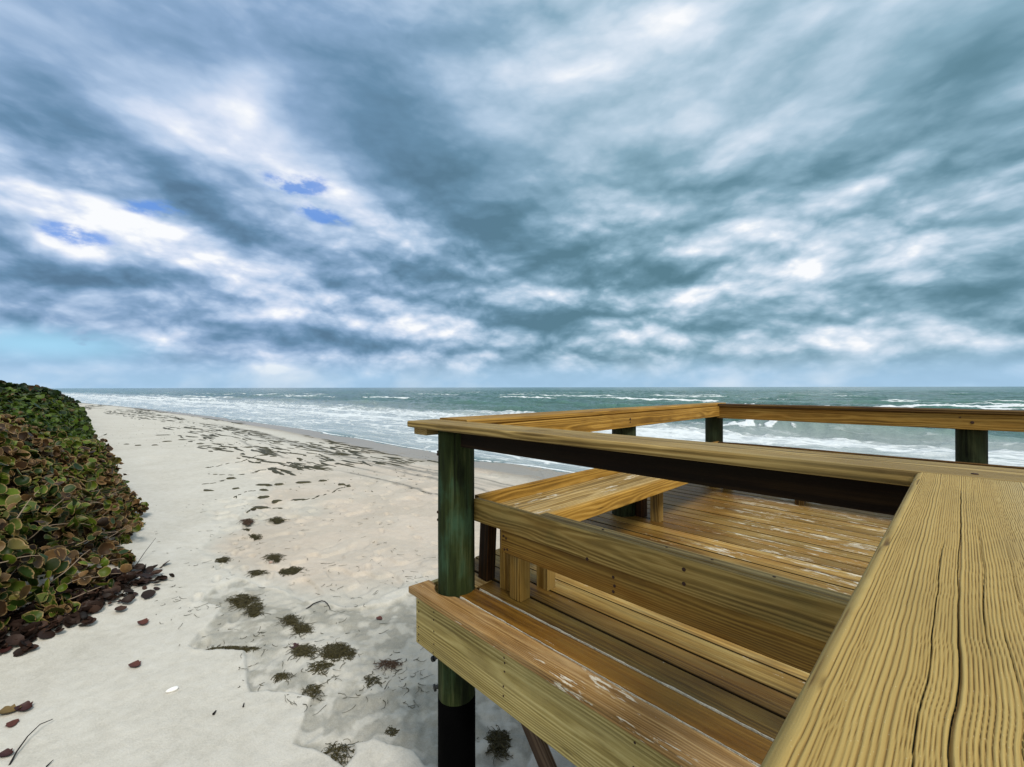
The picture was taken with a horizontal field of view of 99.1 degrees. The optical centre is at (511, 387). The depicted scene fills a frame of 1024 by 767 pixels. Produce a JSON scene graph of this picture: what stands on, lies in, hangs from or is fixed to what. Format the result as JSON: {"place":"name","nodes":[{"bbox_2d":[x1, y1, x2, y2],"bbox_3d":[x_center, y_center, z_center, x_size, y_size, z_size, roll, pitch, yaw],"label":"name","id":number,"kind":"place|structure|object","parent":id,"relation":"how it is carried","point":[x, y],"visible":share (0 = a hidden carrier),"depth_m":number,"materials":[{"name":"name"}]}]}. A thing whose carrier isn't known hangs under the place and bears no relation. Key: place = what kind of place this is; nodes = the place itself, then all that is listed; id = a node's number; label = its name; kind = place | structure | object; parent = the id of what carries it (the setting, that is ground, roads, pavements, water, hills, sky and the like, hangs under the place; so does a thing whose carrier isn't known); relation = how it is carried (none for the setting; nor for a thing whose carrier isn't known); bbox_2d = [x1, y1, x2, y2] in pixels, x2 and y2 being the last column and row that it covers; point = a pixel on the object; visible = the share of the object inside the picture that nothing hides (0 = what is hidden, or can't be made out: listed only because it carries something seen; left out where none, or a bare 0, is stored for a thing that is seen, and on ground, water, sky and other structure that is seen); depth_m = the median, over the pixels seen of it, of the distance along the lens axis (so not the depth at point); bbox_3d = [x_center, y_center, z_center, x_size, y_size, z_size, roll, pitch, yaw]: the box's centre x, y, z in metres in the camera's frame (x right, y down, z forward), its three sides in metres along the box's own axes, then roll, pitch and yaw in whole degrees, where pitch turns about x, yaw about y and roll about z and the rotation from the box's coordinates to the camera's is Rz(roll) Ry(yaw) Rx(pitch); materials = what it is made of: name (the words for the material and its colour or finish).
{"place":"outdoors","nodes":[
{"label":"outdoors","id":0,"kind":"place"},
{"bbox_2d":[0,403,575,766],"bbox_3d":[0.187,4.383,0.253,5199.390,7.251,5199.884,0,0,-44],"label":"sand","id":1,"kind":"structure","parent":0,"point":[93,695],"depth_m":5.53,"materials":[{"name":"beige sand"}]},
{"bbox_2d":[0,646,12,652],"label":"fallen leaf","id":2,"kind":"object","parent":1,"relation":"on","point":[6,649],"visible":1,"depth_m":4.82,"materials":[{"name":"brown plant"}]},
{"bbox_2d":[0,748,13,756],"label":"fallen leaf","id":3,"kind":"object","parent":1,"relation":"on","point":[6,752],"visible":1,"depth_m":3.58,"materials":[{"name":"red plant"}]},
{"bbox_2d":[0,704,21,713],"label":"fallen leaf","id":4,"kind":"object","parent":1,"relation":"on","point":[6,709],"visible":1,"depth_m":4.05,"materials":[{"name":"yellow plant"}]},
{"bbox_2d":[5,718,19,726],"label":"fallen leaf","id":5,"kind":"object","parent":1,"relation":"on","point":[12,723],"visible":1,"depth_m":3.90,"materials":[{"name":"plant"}]},
{"bbox_2d":[14,701,32,710],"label":"fallen leaf","id":6,"kind":"object","parent":1,"relation":"on","point":[26,705],"visible":1,"depth_m":4.09,"materials":[{"name":"red plant"}]},
{"bbox_2d":[9,719,52,764],"bbox_3d":[-4.084,2.983,3.695,0.051,0.073,0.460,0,0,-16],"label":"twig","id":7,"kind":"object","parent":1,"relation":"on","point":[13,757],"visible":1,"depth_m":3.62,"materials":[{"name":"grey wood"}]},
{"bbox_2d":[0,380,88,417],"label":"dune shrub","id":8,"kind":"object","parent":1,"relation":"on","point":[31,389],"visible":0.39,"depth_m":38.43,"materials":[{"name":"green plant"}]},
{"bbox_2d":[0,387,94,438],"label":"dune shrub","id":9,"kind":"object","parent":1,"relation":"on","point":[43,400],"visible":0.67,"depth_m":25.96,"materials":[{"name":"green plant"}]},
{"bbox_2d":[0,401,116,465],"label":"dune shrub","id":10,"kind":"object","parent":1,"relation":"on","point":[71,427],"visible":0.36,"depth_m":15.96,"materials":[{"name":"green plant"}]},
{"bbox_2d":[0,437,140,635],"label":"sea grape bush","id":11,"kind":"object","parent":1,"relation":"on","point":[35,541],"visible":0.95,"depth_m":6.24,"materials":[{"name":"green plant"}]},
{"bbox_2d":[0,412,148,527],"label":"sea grape bush","id":12,"kind":"object","parent":1,"relation":"on","point":[61,451],"visible":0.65,"depth_m":9.36,"materials":[{"name":"green plant"}]},
{"bbox_2d":[79,611,87,619],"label":"fallen leaf","id":13,"kind":"object","parent":1,"relation":"on","point":[83,614],"visible":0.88,"depth_m":5.51,"materials":[{"name":"brown plant"}]},
{"bbox_2d":[0,560,174,656],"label":"leaf litter","id":14,"kind":"object","parent":1,"relation":"on","point":[92,601],"visible":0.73,"depth_m":5.64,"materials":[{"name":"brown plant"}]},
{"bbox_2d":[128,660,140,666],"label":"fallen leaf","id":15,"kind":"object","parent":1,"relation":"on","point":[137,663],"visible":1,"depth_m":4.72,"materials":[{"name":"plant"}]},
{"bbox_2d":[137,618,148,624],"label":"fallen leaf","id":16,"kind":"object","parent":1,"relation":"on","point":[143,621],"visible":1,"depth_m":5.58,"materials":[{"name":"plant"}]},
{"bbox_2d":[166,686,178,692],"bbox_3d":[-3.365,2.991,4.325,0.104,0.036,0.052,0,0,-44],"label":"seashell","id":17,"kind":"object","parent":1,"relation":"on","point":[172,689],"visible":1,"depth_m":4.32,"materials":[{"name":"white"}]},
{"bbox_2d":[215,556,233,563],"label":"seaweed clump","id":18,"kind":"object","parent":1,"relation":"on","point":[222,560],"visible":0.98,"depth_m":7.63,"materials":[{"name":"green plant"}]},
{"bbox_2d":[206,645,265,652],"bbox_3d":[-3.223,3.042,5.076,0.742,0.062,0.306,0,0,-1],"label":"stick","id":19,"kind":"object","parent":1,"relation":"on","point":[246,648],"visible":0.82,"depth_m":5.07,"materials":[{"name":"brown wood"}]},
{"bbox_2d":[224,593,263,611],"bbox_3d":[-3.829,3.028,6.262,0.540,0.080,0.639,0,0,-44],"label":"seaweed clump","id":20,"kind":"object","parent":1,"relation":"on","point":[239,601],"visible":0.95,"depth_m":6.19,"materials":[{"name":"green plant"}]},
{"bbox_2d":[236,518,255,524],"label":"seaweed clump","id":21,"kind":"object","parent":1,"relation":"on","point":[248,521],"visible":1,"depth_m":9.75,"materials":[{"name":"brown plant"}]},
{"bbox_2d":[243,533,262,540],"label":"seaweed clump","id":22,"kind":"object","parent":1,"relation":"on","point":[255,536],"visible":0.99,"depth_m":8.86,"materials":[{"name":"green plant"}]},
{"bbox_2d":[239,601,268,617],"bbox_3d":[-3.503,3.019,5.942,0.343,0.061,0.620,0,0,-44],"label":"seaweed clump","id":23,"kind":"object","parent":1,"relation":"on","point":[253,610],"visible":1,"depth_m":5.92,"materials":[{"name":"green plant"}]},
{"bbox_2d":[75,402,437,714],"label":"seaweed wrack","id":24,"kind":"object","parent":1,"relation":"on","point":[265,451],"visible":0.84,"depth_m":19.32,"materials":[{"name":"brown plant"}]},
{"bbox_2d":[247,570,269,576],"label":"seaweed clump","id":25,"kind":"object","parent":1,"relation":"on","point":[257,572],"visible":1,"depth_m":7.07,"materials":[{"name":"green plant"}]},
{"bbox_2d":[261,553,286,562],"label":"seaweed clump","id":26,"kind":"object","parent":1,"relation":"on","point":[276,557],"visible":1,"depth_m":7.68,"materials":[{"name":"plant"}]},
{"bbox_2d":[265,516,289,522],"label":"seaweed clump","id":27,"kind":"object","parent":1,"relation":"on","point":[278,520],"visible":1,"depth_m":9.92,"materials":[{"name":"green plant"}]},
{"bbox_2d":[270,670,292,683],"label":"seaweed clump","id":28,"kind":"object","parent":1,"relation":"on","point":[281,675],"visible":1,"depth_m":4.57,"materials":[{"name":"brown plant"}]},
{"bbox_2d":[276,614,302,628],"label":"seaweed clump","id":29,"kind":"object","parent":1,"relation":"on","point":[290,619],"visible":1,"depth_m":5.66,"materials":[{"name":"plant"}]},
{"bbox_2d":[279,566,302,576],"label":"seaweed clump","id":30,"kind":"object","parent":1,"relation":"on","point":[292,570],"visible":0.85,"depth_m":7.24,"materials":[{"name":"green plant"}]},
{"bbox_2d":[285,623,313,639],"bbox_3d":[-2.645,3.042,5.498,0.414,0.064,0.398,0,0,13],"label":"seaweed clump","id":31,"kind":"object","parent":1,"relation":"on","point":[302,628],"visible":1,"depth_m":5.48,"materials":[{"name":"green plant"}]},
{"bbox_2d":[285,643,319,661],"bbox_3d":[-2.396,3.028,5.034,0.411,0.065,0.388,0,0,-7],"label":"seaweed clump","id":32,"kind":"object","parent":1,"relation":"on","point":[304,650],"visible":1,"depth_m":5.00,"materials":[{"name":"green plant"}]},
{"bbox_2d":[301,683,324,702],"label":"seaweed clump","id":33,"kind":"object","parent":1,"relation":"on","point":[309,688],"visible":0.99,"depth_m":4.34,"materials":[{"name":"plant"}]},
{"bbox_2d":[306,600,329,608],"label":"twig","id":34,"kind":"object","parent":1,"relation":"on","point":[317,602],"visible":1,"depth_m":6.08,"materials":[{"name":"brown wood"}]},
{"bbox_2d":[307,659,334,676],"bbox_3d":[-2.068,3.032,4.758,0.435,0.059,0.310,0,0,12],"label":"seaweed clump","id":35,"kind":"object","parent":1,"relation":"on","point":[326,665],"visible":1,"depth_m":4.73,"materials":[{"name":"plant"}]},
{"bbox_2d":[311,637,362,662],"bbox_3d":[-1.994,3.019,4.985,0.611,0.077,0.455,0,0,31],"label":"seaweed clump","id":36,"kind":"object","parent":1,"relation":"on","point":[337,650],"visible":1,"depth_m":4.97,"materials":[{"name":"plant"}]},
{"bbox_2d":[321,741,362,766],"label":"seaweed clump","id":37,"kind":"object","parent":1,"relation":"on","point":[338,749],"visible":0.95,"depth_m":3.64,"materials":[{"name":"green plant"}]},
{"bbox_2d":[363,674,385,688],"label":"seaweed clump","id":38,"kind":"object","parent":1,"relation":"on","point":[369,679],"visible":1,"depth_m":4.53,"materials":[{"name":"brown plant"}]},
{"bbox_2d":[373,658,402,671],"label":"seaweed clump","id":39,"kind":"object","parent":1,"relation":"on","point":[389,662],"visible":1,"depth_m":4.77,"materials":[{"name":"brown plant"}]},
{"bbox_2d":[383,725,399,736],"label":"seaweed clump","id":40,"kind":"object","parent":1,"relation":"on","point":[392,733],"visible":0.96,"depth_m":3.86,"materials":[{"name":"brown plant"}]},
{"bbox_2d":[477,724,513,763],"bbox_3d":[-0.127,3.037,3.734,0.384,0.058,0.403,0,0,17],"label":"seaweed clump","id":41,"kind":"object","parent":1,"relation":"on","point":[498,739],"visible":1,"depth_m":3.73,"materials":[{"name":"brown plant"}]},
{"bbox_2d":[409,483,893,766],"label":"wooden deck","id":42,"kind":"structure","parent":1,"relation":"on","point":[576,673],"depth_m":2.27,"materials":[{"name":"brown wood"}]},
{"bbox_2d":[414,402,722,516],"bbox_3d":[1.158,2.206,4.504,4.755,3.983,0.344,0,0,-44],"label":"railing","id":43,"kind":"object","parent":42,"relation":"attached to","point":[624,421],"visible":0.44,"depth_m":4.06,"materials":[{"name":"brown wood"}]},
{"bbox_2d":[475,441,728,590],"bbox_3d":[1.365,1.007,4.214,4.138,0.583,0.561,0,0,-44],"label":"bench","id":44,"kind":"object","parent":42,"relation":"on","point":[583,495],"visible":0.42,"depth_m":3.23,"materials":[{"name":"brown wood"}]},
{"bbox_2d":[474,498,850,673],"bbox_3d":[1.214,1.006,1.595,0.388,0.582,3.805,0,0,-44],"label":"bench","id":45,"kind":"object","parent":42,"relation":"on","point":[789,622],"visible":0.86,"depth_m":1.88,"materials":[{"name":"brown wood"}]},
{"bbox_2d":[407,419,1023,766],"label":"railing","id":46,"kind":"object","parent":42,"relation":"attached to","point":[881,485],"visible":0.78,"depth_m":1.86,"materials":[{"name":"brown wood"}]},
{"bbox_2d":[705,403,1023,463],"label":"railing","id":47,"kind":"object","parent":42,"relation":"attached to","point":[971,427],"visible":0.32,"depth_m":4.52,"materials":[{"name":"brown wood"}]},
{"bbox_2d":[718,442,1023,505],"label":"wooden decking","id":48,"kind":"object","parent":42,"relation":"on","point":[798,502],"visible":0.14,"depth_m":4.60,"materials":[{"name":"brown wood"}]},
{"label":"walkway","id":49,"kind":"object","parent":1,"relation":"on","visible":0},
{"bbox_2d":[760,472,1023,766],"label":"railing","id":50,"kind":"object","parent":49,"relation":"on","point":[920,662],"visible":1,"depth_m":0.37,"materials":[{"name":"brown wood"}]},
{"bbox_2d":[0,0,1023,387],"label":"sky","id":51,"kind":"structure","parent":0,"point":[194,193],"materials":[{"name":"blue"}]},
{"bbox_2d":[50,387,1023,472],"bbox_3d":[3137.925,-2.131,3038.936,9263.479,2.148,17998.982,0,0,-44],"label":"sea","id":52,"kind":"structure","parent":0,"point":[382,415],"depth_m":88.55,"materials":[{"name":"liquid"}]}
]}

